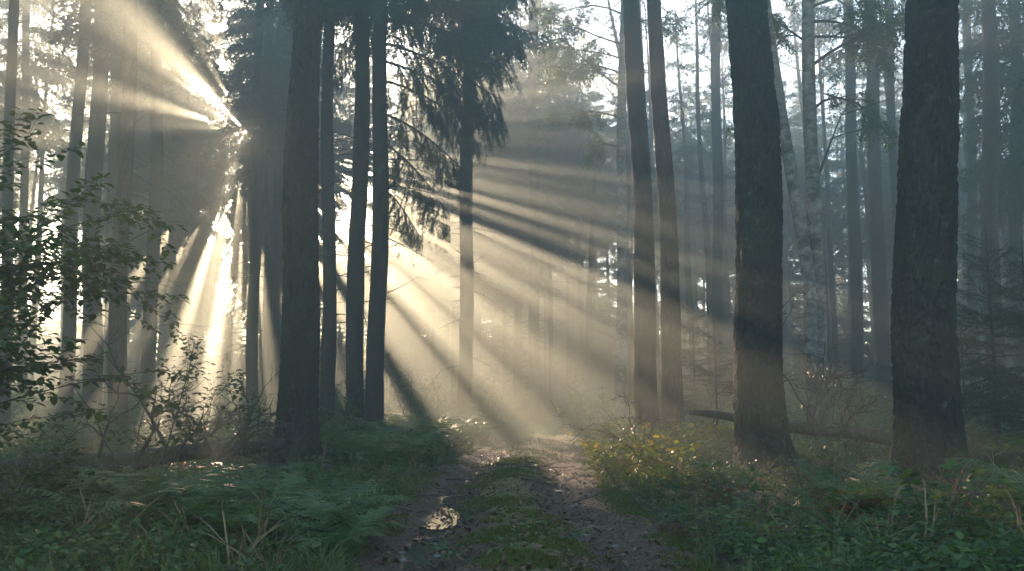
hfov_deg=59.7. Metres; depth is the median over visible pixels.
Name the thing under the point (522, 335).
spruce tree
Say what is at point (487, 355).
young spruce
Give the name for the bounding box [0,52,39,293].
spruce tree
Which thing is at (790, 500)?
bramble
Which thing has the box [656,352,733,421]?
leafy sapling
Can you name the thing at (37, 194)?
pine tree
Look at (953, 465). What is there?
bramble
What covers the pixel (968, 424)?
fern
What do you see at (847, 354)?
young spruce
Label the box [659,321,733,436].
young spruce
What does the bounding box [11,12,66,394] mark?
spruce tree
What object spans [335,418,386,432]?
leafy herb
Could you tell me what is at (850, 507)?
autumn herb
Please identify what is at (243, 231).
spruce tree
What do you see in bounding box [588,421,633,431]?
fern
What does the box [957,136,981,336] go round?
spruce tree
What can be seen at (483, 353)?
young spruce
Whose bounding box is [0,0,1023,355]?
sky
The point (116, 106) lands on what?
spruce tree
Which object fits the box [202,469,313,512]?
fern
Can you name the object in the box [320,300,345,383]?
young spruce
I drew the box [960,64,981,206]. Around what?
spruce tree
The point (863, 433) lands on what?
fallen log
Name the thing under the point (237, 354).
young spruce
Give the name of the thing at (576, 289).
spruce tree
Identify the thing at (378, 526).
fern
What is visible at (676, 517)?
leafy herb
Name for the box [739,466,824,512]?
bramble
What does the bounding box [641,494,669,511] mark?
leafy herb
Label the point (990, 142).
pine tree
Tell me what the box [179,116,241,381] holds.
spruce tree
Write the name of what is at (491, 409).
leafy sapling
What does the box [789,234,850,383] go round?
spruce tree
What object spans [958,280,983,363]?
young spruce
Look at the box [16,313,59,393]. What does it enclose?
young spruce
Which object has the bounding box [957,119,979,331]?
spruce tree
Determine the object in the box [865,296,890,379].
young spruce
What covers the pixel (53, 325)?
young spruce
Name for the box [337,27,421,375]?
spruce tree
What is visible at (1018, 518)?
dry grass
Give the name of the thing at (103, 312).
spruce tree
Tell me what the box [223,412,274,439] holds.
leafy herb
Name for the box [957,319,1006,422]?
young spruce
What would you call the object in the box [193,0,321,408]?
spruce tree
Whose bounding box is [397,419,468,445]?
fern
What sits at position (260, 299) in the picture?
spruce tree
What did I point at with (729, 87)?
pine tree
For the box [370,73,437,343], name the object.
spruce tree
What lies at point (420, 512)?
fallen twig
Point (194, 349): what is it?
young spruce
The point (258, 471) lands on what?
fern
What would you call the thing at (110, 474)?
fern
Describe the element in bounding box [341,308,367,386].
young spruce
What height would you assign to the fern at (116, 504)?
0.460 m
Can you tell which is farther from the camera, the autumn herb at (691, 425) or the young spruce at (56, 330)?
the young spruce at (56, 330)
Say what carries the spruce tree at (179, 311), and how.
on the forest floor
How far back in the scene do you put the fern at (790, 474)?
10.10 m
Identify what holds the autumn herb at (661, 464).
on the forest floor
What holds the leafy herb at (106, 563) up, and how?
on the forest floor
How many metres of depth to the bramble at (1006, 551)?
5.55 m
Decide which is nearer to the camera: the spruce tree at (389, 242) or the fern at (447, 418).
the fern at (447, 418)
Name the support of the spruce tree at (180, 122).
on the forest floor
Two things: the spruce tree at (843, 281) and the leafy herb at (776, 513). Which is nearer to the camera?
the leafy herb at (776, 513)
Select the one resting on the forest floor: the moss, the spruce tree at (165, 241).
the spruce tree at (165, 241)
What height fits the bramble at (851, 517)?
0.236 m
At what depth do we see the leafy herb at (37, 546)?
6.09 m
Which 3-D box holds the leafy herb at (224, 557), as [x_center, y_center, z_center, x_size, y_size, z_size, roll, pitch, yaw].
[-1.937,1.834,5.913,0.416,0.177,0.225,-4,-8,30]
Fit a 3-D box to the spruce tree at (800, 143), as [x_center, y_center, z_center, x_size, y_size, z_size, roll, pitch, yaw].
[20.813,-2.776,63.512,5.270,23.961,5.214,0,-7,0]
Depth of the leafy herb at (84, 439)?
19.38 m
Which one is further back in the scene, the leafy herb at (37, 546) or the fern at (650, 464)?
the fern at (650, 464)
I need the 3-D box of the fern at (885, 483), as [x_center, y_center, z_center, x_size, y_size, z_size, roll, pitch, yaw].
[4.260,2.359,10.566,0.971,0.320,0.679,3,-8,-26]
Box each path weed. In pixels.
[427,533,531,561]
[437,502,505,522]
[489,454,539,467]
[504,516,595,541]
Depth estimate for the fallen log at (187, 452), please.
12.48 m
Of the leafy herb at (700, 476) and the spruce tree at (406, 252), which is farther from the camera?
the spruce tree at (406, 252)
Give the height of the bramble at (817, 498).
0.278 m
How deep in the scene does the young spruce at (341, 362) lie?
66.06 m
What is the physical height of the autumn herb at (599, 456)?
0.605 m
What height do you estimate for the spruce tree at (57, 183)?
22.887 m
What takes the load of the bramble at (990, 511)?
on the forest floor
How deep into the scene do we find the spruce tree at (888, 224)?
56.16 m
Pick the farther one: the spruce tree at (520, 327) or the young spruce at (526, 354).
the young spruce at (526, 354)
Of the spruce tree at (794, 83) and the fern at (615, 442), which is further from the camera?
the spruce tree at (794, 83)
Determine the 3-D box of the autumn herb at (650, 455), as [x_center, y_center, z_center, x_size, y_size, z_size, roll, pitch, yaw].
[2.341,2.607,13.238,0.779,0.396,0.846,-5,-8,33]
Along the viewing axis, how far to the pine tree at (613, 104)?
61.90 m
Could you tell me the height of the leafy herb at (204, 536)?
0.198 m
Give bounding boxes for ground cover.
[0,404,1023,477]
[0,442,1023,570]
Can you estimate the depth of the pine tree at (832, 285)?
47.39 m
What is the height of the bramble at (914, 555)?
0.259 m
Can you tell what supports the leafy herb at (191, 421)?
on the forest floor
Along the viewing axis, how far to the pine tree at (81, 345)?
51.03 m
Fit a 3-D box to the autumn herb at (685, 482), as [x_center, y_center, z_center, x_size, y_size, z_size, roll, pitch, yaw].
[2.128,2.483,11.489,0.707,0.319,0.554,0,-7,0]
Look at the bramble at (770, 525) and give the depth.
7.14 m
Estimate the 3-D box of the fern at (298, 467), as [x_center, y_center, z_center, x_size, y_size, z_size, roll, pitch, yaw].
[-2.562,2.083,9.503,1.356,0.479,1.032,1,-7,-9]
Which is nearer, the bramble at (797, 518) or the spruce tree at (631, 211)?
the bramble at (797, 518)
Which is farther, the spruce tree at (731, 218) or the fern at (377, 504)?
the spruce tree at (731, 218)
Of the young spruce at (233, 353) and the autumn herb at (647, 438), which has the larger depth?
the young spruce at (233, 353)
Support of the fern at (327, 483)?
on the forest floor
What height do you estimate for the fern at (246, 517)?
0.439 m
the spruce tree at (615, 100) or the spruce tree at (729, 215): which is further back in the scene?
the spruce tree at (729, 215)
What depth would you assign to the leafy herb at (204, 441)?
15.39 m
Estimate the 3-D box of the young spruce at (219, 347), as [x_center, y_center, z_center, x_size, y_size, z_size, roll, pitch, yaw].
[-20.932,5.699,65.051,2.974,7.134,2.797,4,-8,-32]
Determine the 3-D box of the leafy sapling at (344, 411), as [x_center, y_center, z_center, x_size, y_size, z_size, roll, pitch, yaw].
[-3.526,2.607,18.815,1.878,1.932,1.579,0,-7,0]
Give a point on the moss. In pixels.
(627, 503)
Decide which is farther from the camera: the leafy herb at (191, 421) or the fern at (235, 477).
the leafy herb at (191, 421)
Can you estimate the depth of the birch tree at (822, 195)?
59.93 m
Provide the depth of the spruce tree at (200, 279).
61.79 m
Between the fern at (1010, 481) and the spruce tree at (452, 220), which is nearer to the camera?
the fern at (1010, 481)
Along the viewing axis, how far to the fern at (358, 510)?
7.77 m
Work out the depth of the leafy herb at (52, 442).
14.03 m
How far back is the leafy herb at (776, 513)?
8.59 m
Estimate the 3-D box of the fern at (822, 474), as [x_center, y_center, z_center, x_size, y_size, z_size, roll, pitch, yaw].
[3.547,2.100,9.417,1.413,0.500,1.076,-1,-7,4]
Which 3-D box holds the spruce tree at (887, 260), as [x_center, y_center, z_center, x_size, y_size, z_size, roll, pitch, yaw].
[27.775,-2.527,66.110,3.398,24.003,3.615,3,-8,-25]
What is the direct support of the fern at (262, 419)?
on the forest floor
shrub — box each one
[0,106,197,536]
[0,240,190,447]
[92,333,266,477]
[585,393,690,461]
[730,387,909,511]
[784,307,891,439]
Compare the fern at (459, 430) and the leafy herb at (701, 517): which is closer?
the leafy herb at (701, 517)
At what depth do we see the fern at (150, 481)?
7.64 m
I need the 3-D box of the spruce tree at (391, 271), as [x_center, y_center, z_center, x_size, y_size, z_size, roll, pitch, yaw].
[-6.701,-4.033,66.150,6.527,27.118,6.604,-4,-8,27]
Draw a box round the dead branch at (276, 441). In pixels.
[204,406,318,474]
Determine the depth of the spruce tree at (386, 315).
71.88 m
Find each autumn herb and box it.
[565,431,617,449]
[577,425,619,442]
[579,442,612,468]
[583,458,657,487]
[584,433,639,472]
[584,440,651,477]
[592,423,649,440]
[593,418,680,445]
[604,464,649,482]
[607,415,677,439]
[611,426,664,439]
[613,435,699,469]
[613,460,668,493]
[621,428,673,448]
[623,432,671,470]
[632,420,710,446]
[637,446,691,469]
[638,442,685,461]
[638,464,673,478]
[646,426,701,447]
[649,466,699,488]
[651,454,694,480]
[661,420,707,441]
[661,435,710,464]
[669,424,733,455]
[681,420,732,436]
[705,419,733,434]
[823,489,892,522]
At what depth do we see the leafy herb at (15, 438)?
16.93 m
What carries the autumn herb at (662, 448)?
on the forest floor
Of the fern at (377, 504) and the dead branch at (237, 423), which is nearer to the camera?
the fern at (377, 504)
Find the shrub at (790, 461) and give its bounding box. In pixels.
[730,387,909,511]
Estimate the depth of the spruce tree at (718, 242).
38.71 m
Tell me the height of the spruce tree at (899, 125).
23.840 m
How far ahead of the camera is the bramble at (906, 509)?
6.70 m
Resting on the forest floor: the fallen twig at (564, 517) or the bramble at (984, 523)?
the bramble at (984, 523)
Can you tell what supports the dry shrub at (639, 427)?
on the forest floor
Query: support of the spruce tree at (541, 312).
on the forest floor
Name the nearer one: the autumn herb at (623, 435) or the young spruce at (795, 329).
the autumn herb at (623, 435)
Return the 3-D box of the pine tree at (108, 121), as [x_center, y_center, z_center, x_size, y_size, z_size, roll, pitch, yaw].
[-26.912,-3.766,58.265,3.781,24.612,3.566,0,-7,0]
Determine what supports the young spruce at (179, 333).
on the forest floor
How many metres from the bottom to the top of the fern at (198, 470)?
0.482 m
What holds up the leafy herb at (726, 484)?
on the forest floor
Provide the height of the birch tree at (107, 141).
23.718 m
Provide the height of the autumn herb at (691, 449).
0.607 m
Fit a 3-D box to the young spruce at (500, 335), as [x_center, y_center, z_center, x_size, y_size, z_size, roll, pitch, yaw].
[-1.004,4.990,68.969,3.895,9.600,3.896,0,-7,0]
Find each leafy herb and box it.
[0,515,77,540]
[0,532,42,555]
[0,541,42,565]
[0,546,88,570]
[1,522,97,553]
[2,419,84,446]
[2,430,35,444]
[2,494,45,522]
[3,439,26,453]
[3,479,28,497]
[5,428,31,446]
[11,436,91,455]
[44,418,67,435]
[56,406,140,444]
[64,408,106,433]
[68,425,118,443]
[79,413,136,437]
[83,540,126,560]
[91,547,144,570]
[108,426,156,448]
[117,440,168,450]
[125,424,182,446]
[129,414,163,435]
[141,414,221,435]
[154,538,189,560]
[172,429,224,442]
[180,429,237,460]
[182,521,224,542]
[203,547,243,567]
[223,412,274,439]
[256,533,310,556]
[326,417,357,433]
[327,427,374,442]
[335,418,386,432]
[362,476,403,494]
[606,469,651,490]
[617,478,672,505]
[639,457,690,476]
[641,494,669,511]
[654,458,756,493]
[657,504,696,527]
[666,468,683,487]
[683,505,706,519]
[688,507,741,533]
[693,530,738,561]
[698,470,749,493]
[707,463,769,499]
[720,504,755,519]
[764,502,797,518]
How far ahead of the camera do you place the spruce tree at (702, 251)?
75.92 m
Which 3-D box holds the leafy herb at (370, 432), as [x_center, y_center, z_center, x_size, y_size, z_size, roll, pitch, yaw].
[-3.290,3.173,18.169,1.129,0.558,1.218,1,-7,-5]
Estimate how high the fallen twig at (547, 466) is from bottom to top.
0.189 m
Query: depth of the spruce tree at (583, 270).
77.55 m
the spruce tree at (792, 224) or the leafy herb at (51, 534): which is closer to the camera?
the leafy herb at (51, 534)
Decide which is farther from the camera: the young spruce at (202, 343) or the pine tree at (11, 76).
the young spruce at (202, 343)
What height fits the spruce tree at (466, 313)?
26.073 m
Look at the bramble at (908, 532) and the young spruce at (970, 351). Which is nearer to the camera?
the bramble at (908, 532)
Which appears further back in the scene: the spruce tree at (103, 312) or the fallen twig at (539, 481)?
the spruce tree at (103, 312)
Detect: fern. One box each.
[1,488,188,532]
[25,470,168,493]
[27,476,145,516]
[29,482,99,505]
[48,479,179,523]
[53,469,137,493]
[59,466,157,489]
[66,443,112,452]
[67,462,258,525]
[82,484,246,536]
[86,465,173,483]
[101,473,201,489]
[109,473,217,494]
[117,471,246,507]
[133,464,251,485]
[149,463,272,497]
[157,489,303,527]
[162,476,257,515]
[174,495,294,537]
[202,460,331,493]
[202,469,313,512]
[207,468,275,486]
[209,461,328,502]
[209,491,255,500]
[220,476,372,511]
[223,527,314,559]
[241,497,351,544]
[251,417,337,435]
[254,486,394,526]
[270,501,394,560]
[271,479,357,505]
[296,496,411,538]
[307,479,415,518]
[312,478,392,498]
[320,419,356,434]
[324,413,361,425]
[345,431,447,467]
[351,416,405,432]
[355,419,414,446]
[366,513,404,526]
[384,414,435,429]
[393,427,451,446]
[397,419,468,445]
[401,417,473,433]
[420,416,458,426]
[431,423,468,437]
[449,421,488,440]
[450,415,487,435]
[452,414,503,430]
[580,435,632,458]
[587,451,655,468]
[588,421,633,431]
[596,423,651,439]
[596,456,660,477]
[611,429,687,446]
[651,448,691,463]
[767,470,848,498]
[775,516,845,532]
[776,458,923,503]
[797,476,932,516]
[856,475,916,487]
[870,496,984,531]
[943,457,1023,508]
[965,420,992,426]
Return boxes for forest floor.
[0,411,1023,570]
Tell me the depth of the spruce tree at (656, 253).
72.86 m
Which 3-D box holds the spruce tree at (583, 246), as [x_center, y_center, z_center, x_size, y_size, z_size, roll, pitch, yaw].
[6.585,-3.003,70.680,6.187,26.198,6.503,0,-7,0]
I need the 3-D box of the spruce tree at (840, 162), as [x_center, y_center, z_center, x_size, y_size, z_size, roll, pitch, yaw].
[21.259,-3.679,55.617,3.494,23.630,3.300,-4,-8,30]
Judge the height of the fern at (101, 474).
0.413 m
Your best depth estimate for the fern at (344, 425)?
21.98 m
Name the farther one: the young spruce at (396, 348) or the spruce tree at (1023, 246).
the spruce tree at (1023, 246)
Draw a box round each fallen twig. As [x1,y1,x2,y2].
[390,506,441,514]
[416,488,484,496]
[446,478,481,481]
[520,477,561,487]
[522,460,573,468]
[550,513,591,526]
[572,477,616,503]
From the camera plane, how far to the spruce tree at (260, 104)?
37.57 m
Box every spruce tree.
[0,0,22,252]
[0,0,91,403]
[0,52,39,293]
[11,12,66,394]
[28,0,118,425]
[30,54,108,375]
[44,0,168,410]
[45,0,234,419]
[77,20,191,365]
[84,95,110,331]
[100,0,239,399]
[100,18,195,401]
[102,79,206,371]
[104,62,197,371]
[128,104,167,388]
[130,86,202,354]
[139,0,247,394]
[156,187,208,383]
[157,113,210,383]
[158,314,183,367]
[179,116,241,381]
[180,0,337,407]
[182,57,242,371]
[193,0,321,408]
[212,4,342,402]
[218,8,342,398]
[221,182,280,325]
[222,187,261,376]
[223,132,281,359]
[223,242,281,349]
[224,0,321,373]
[231,194,279,369]
[237,0,370,422]
[244,29,353,317]
[247,26,346,331]
[259,187,322,321]
[284,0,440,419]
[288,0,538,432]
[318,26,406,363]
[319,70,371,369]
[319,113,371,382]
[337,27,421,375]
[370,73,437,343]
[371,59,435,359]
[371,65,440,329]
[384,139,400,355]
[384,153,427,381]
[389,85,451,328]
[390,34,452,371]
[395,57,446,377]
[401,0,555,421]
[405,21,486,397]
[419,316,451,366]
[420,16,530,393]
[420,76,501,338]
[426,188,506,375]
[427,30,529,391]
[436,309,494,338]
[437,55,473,389]
[473,0,564,416]
[481,13,557,402]
[490,294,554,398]
[493,62,559,414]
[499,296,543,378]
[502,0,609,418]
[507,88,540,399]
[524,42,578,413]
[524,302,543,358]
[539,149,575,409]
[539,209,606,391]
[539,228,583,404]
[541,43,603,414]
[558,75,631,397]
[561,99,596,375]
[562,91,616,315]
[582,253,611,322]
[584,157,633,362]
[597,60,657,340]
[598,115,633,283]
[603,67,651,391]
[609,51,658,371]
[616,186,660,278]
[620,0,666,376]
[629,101,683,239]
[652,117,697,259]
[654,103,712,383]
[656,70,727,393]
[665,0,724,393]
[681,135,709,338]
[682,0,735,398]
[691,123,735,272]
[697,119,735,300]
[705,155,735,360]
[709,97,735,297]
[728,182,801,323]
[730,219,804,377]
[781,65,847,359]
[781,86,839,347]
[785,0,863,401]
[787,120,842,328]
[788,217,803,332]
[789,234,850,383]
[814,0,897,404]
[818,63,874,369]
[824,102,889,374]
[831,113,872,371]
[837,10,899,403]
[856,64,899,404]
[857,111,874,372]
[860,50,902,313]
[860,77,899,314]
[860,193,891,331]
[864,96,890,348]
[880,61,902,295]
[957,0,981,403]
[957,92,982,356]
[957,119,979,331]
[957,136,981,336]
[958,0,1023,409]
[958,102,1008,356]
[958,125,1023,329]
[959,0,1004,381]
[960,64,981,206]
[999,137,1023,338]
[1015,2,1023,166]
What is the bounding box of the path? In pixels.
[348,411,708,570]
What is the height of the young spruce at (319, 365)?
4.993 m
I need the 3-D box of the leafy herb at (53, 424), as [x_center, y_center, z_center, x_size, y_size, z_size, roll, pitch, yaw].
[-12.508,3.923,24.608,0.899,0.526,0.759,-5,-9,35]
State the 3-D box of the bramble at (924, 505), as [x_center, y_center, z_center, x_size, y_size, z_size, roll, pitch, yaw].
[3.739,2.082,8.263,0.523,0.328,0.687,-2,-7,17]
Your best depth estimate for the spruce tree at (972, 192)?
40.58 m
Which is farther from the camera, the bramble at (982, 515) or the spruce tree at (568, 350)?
the spruce tree at (568, 350)
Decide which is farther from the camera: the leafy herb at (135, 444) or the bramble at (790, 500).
the leafy herb at (135, 444)
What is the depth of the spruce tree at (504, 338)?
56.20 m
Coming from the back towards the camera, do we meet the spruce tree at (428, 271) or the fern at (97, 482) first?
the spruce tree at (428, 271)
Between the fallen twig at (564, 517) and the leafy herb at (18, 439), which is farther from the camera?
the leafy herb at (18, 439)
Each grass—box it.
[0,418,1023,570]
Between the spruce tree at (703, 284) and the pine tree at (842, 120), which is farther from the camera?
the spruce tree at (703, 284)
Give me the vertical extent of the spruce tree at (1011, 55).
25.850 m
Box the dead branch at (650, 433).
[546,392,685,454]
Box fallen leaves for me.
[33,436,1011,570]
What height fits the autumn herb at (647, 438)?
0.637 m
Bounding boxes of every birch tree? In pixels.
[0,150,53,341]
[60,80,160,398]
[528,0,689,423]
[592,0,693,268]
[682,0,836,442]
[727,181,792,280]
[769,0,905,442]
[774,12,826,389]
[787,54,864,381]
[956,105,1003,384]
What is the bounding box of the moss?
[335,448,726,570]
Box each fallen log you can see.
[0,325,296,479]
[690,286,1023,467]
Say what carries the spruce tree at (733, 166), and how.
on the forest floor
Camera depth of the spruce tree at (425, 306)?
65.17 m
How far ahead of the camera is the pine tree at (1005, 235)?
45.38 m
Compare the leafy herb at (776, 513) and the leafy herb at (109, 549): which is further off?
the leafy herb at (776, 513)
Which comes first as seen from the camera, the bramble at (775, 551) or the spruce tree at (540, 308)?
the bramble at (775, 551)
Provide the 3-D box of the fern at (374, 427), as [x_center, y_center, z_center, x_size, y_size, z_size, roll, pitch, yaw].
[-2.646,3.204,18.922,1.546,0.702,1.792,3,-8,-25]
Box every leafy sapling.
[206,351,257,423]
[319,363,386,435]
[364,353,467,417]
[364,362,440,414]
[400,367,474,419]
[454,355,515,416]
[559,386,616,437]
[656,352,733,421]
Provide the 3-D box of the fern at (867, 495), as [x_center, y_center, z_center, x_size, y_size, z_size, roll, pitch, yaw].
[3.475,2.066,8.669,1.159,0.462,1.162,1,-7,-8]
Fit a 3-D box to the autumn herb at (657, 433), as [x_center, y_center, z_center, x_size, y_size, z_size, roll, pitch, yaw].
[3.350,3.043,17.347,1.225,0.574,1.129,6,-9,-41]
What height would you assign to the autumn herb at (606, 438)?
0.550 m
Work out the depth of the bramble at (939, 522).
6.28 m
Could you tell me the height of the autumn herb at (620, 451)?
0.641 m
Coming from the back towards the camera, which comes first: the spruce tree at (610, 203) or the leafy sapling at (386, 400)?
the spruce tree at (610, 203)
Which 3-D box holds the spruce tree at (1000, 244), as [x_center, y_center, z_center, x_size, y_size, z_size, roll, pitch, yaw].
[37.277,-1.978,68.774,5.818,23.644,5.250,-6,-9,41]
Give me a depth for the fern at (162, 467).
9.76 m
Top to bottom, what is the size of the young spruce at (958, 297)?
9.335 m
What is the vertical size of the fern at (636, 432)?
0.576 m
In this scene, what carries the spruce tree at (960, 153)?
on the forest floor
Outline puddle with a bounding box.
[423,507,459,528]
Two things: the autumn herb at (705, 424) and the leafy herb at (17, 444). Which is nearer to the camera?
the leafy herb at (17, 444)
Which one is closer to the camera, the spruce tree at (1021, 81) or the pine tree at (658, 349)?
the spruce tree at (1021, 81)
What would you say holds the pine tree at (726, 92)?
on the forest floor
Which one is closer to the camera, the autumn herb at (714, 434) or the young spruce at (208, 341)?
the autumn herb at (714, 434)
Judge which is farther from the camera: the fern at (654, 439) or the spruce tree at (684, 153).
the spruce tree at (684, 153)
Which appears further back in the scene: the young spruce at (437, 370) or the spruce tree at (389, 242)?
the spruce tree at (389, 242)
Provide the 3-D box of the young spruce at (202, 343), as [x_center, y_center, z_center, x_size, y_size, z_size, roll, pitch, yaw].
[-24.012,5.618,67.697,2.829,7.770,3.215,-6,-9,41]
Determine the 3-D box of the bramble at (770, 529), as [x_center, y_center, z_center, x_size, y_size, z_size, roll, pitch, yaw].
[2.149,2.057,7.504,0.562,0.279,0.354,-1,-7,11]
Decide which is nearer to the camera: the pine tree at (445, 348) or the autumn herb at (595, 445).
the autumn herb at (595, 445)
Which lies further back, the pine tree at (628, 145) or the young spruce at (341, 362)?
the young spruce at (341, 362)
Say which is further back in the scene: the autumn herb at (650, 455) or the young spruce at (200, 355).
the young spruce at (200, 355)
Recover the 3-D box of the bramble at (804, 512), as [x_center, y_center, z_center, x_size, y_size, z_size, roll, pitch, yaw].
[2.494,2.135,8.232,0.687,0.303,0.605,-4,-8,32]
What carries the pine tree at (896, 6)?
on the forest floor
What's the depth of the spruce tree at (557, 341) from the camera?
70.00 m
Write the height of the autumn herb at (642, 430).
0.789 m
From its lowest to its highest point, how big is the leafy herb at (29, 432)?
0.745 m
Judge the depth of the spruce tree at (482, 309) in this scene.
61.55 m
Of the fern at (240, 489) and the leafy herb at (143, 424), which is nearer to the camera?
the fern at (240, 489)
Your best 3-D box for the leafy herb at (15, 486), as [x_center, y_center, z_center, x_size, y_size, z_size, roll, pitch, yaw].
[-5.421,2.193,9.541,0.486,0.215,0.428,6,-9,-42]
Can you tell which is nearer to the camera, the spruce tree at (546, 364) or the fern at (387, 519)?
the fern at (387, 519)
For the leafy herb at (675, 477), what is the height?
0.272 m
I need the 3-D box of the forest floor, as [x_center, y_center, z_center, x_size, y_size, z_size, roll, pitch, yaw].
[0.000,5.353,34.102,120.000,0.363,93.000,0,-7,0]
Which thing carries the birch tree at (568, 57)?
on the forest floor
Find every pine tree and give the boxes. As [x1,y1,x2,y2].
[0,0,46,427]
[0,15,35,62]
[20,105,52,284]
[21,1,76,390]
[41,0,149,425]
[64,73,110,390]
[66,0,174,443]
[67,101,109,353]
[128,316,136,388]
[130,66,198,358]
[266,0,348,466]
[435,307,450,389]
[475,0,587,421]
[491,311,512,384]
[560,17,610,399]
[562,21,615,403]
[576,0,649,390]
[594,72,632,391]
[623,0,661,434]
[644,48,679,387]
[647,0,685,435]
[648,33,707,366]
[671,0,734,394]
[671,89,734,323]
[672,0,733,395]
[678,29,734,380]
[694,100,731,367]
[701,51,734,311]
[710,88,733,272]
[725,0,797,469]
[777,6,868,398]
[779,0,844,370]
[830,65,899,353]
[839,3,904,368]
[847,0,895,411]
[854,0,899,293]
[886,0,976,486]
[897,20,984,392]
[962,2,1012,388]
[980,0,1006,422]
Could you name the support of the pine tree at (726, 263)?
on the forest floor
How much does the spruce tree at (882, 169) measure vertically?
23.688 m
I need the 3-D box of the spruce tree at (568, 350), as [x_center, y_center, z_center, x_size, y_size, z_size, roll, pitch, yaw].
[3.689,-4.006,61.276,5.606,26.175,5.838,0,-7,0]
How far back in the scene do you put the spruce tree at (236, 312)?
68.20 m
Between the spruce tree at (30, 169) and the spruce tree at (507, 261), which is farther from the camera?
the spruce tree at (30, 169)
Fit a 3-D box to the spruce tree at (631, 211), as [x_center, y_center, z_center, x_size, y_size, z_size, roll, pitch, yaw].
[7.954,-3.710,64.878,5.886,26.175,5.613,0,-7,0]
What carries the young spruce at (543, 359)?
on the forest floor
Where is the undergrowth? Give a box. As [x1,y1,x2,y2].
[11,360,1015,428]
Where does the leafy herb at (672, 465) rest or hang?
on the forest floor
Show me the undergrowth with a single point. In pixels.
(790, 400)
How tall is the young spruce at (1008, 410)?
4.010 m
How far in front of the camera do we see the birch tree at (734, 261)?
58.44 m
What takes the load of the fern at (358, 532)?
on the forest floor
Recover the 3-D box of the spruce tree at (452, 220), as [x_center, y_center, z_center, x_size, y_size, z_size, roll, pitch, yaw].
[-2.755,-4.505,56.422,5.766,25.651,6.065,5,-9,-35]
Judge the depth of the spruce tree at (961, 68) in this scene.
51.41 m
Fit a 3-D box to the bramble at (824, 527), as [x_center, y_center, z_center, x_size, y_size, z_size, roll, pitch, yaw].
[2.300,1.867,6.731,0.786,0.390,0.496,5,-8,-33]
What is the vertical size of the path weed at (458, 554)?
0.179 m
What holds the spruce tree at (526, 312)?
on the forest floor
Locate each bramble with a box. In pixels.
[727,534,781,563]
[733,524,800,551]
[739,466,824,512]
[739,516,801,537]
[741,548,843,570]
[744,501,823,528]
[760,507,823,535]
[762,488,860,542]
[762,490,825,514]
[768,505,856,551]
[772,543,836,567]
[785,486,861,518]
[813,484,855,502]
[813,499,858,520]
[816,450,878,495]
[854,542,941,569]
[865,499,947,529]
[865,511,961,554]
[876,456,1010,534]
[878,512,938,535]
[895,500,972,542]
[898,497,940,519]
[904,527,969,555]
[909,493,1001,535]
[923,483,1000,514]
[941,506,1023,546]
[951,538,1023,570]
[955,498,1020,536]
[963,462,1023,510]
[977,489,1017,513]
[1002,485,1023,523]
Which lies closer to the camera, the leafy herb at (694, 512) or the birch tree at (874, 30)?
the leafy herb at (694, 512)
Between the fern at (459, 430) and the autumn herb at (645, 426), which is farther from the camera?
the fern at (459, 430)
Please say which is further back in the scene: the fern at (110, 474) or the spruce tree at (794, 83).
the spruce tree at (794, 83)
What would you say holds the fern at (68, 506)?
on the forest floor
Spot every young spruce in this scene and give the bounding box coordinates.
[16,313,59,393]
[36,305,59,388]
[37,305,59,361]
[47,322,80,383]
[54,306,82,379]
[77,296,82,343]
[127,307,137,395]
[127,316,164,380]
[156,312,192,395]
[156,313,185,362]
[156,329,225,420]
[178,310,217,395]
[178,317,187,356]
[180,325,205,384]
[182,316,211,380]
[193,328,218,375]
[202,328,236,392]
[204,330,212,383]
[206,316,240,387]
[207,291,245,384]
[214,321,244,374]
[217,299,245,382]
[226,321,245,385]
[258,294,282,396]
[258,323,278,395]
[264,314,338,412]
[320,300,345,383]
[335,316,345,383]
[335,319,345,390]
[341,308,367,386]
[384,273,440,396]
[384,303,415,397]
[384,306,401,388]
[388,280,439,396]
[423,308,451,390]
[480,305,509,386]
[480,308,489,381]
[484,309,512,383]
[487,324,529,419]
[488,308,527,395]
[510,323,543,408]
[523,332,543,409]
[539,321,555,410]
[553,271,596,406]
[555,276,599,390]
[591,284,627,400]
[591,307,614,392]
[606,300,633,385]
[657,279,689,383]
[657,302,729,419]
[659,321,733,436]
[688,309,707,387]
[730,314,733,380]
[782,284,804,382]
[791,312,803,366]
[796,332,889,423]
[838,282,874,390]
[863,321,874,397]
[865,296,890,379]
[956,227,1023,449]
[956,239,1023,468]
[957,280,983,384]
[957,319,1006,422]
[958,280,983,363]
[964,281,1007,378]
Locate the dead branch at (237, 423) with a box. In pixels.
[114,363,317,467]
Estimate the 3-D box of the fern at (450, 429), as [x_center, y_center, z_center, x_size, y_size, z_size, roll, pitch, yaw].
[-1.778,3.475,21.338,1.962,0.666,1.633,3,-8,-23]
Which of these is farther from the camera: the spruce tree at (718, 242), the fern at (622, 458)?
the spruce tree at (718, 242)

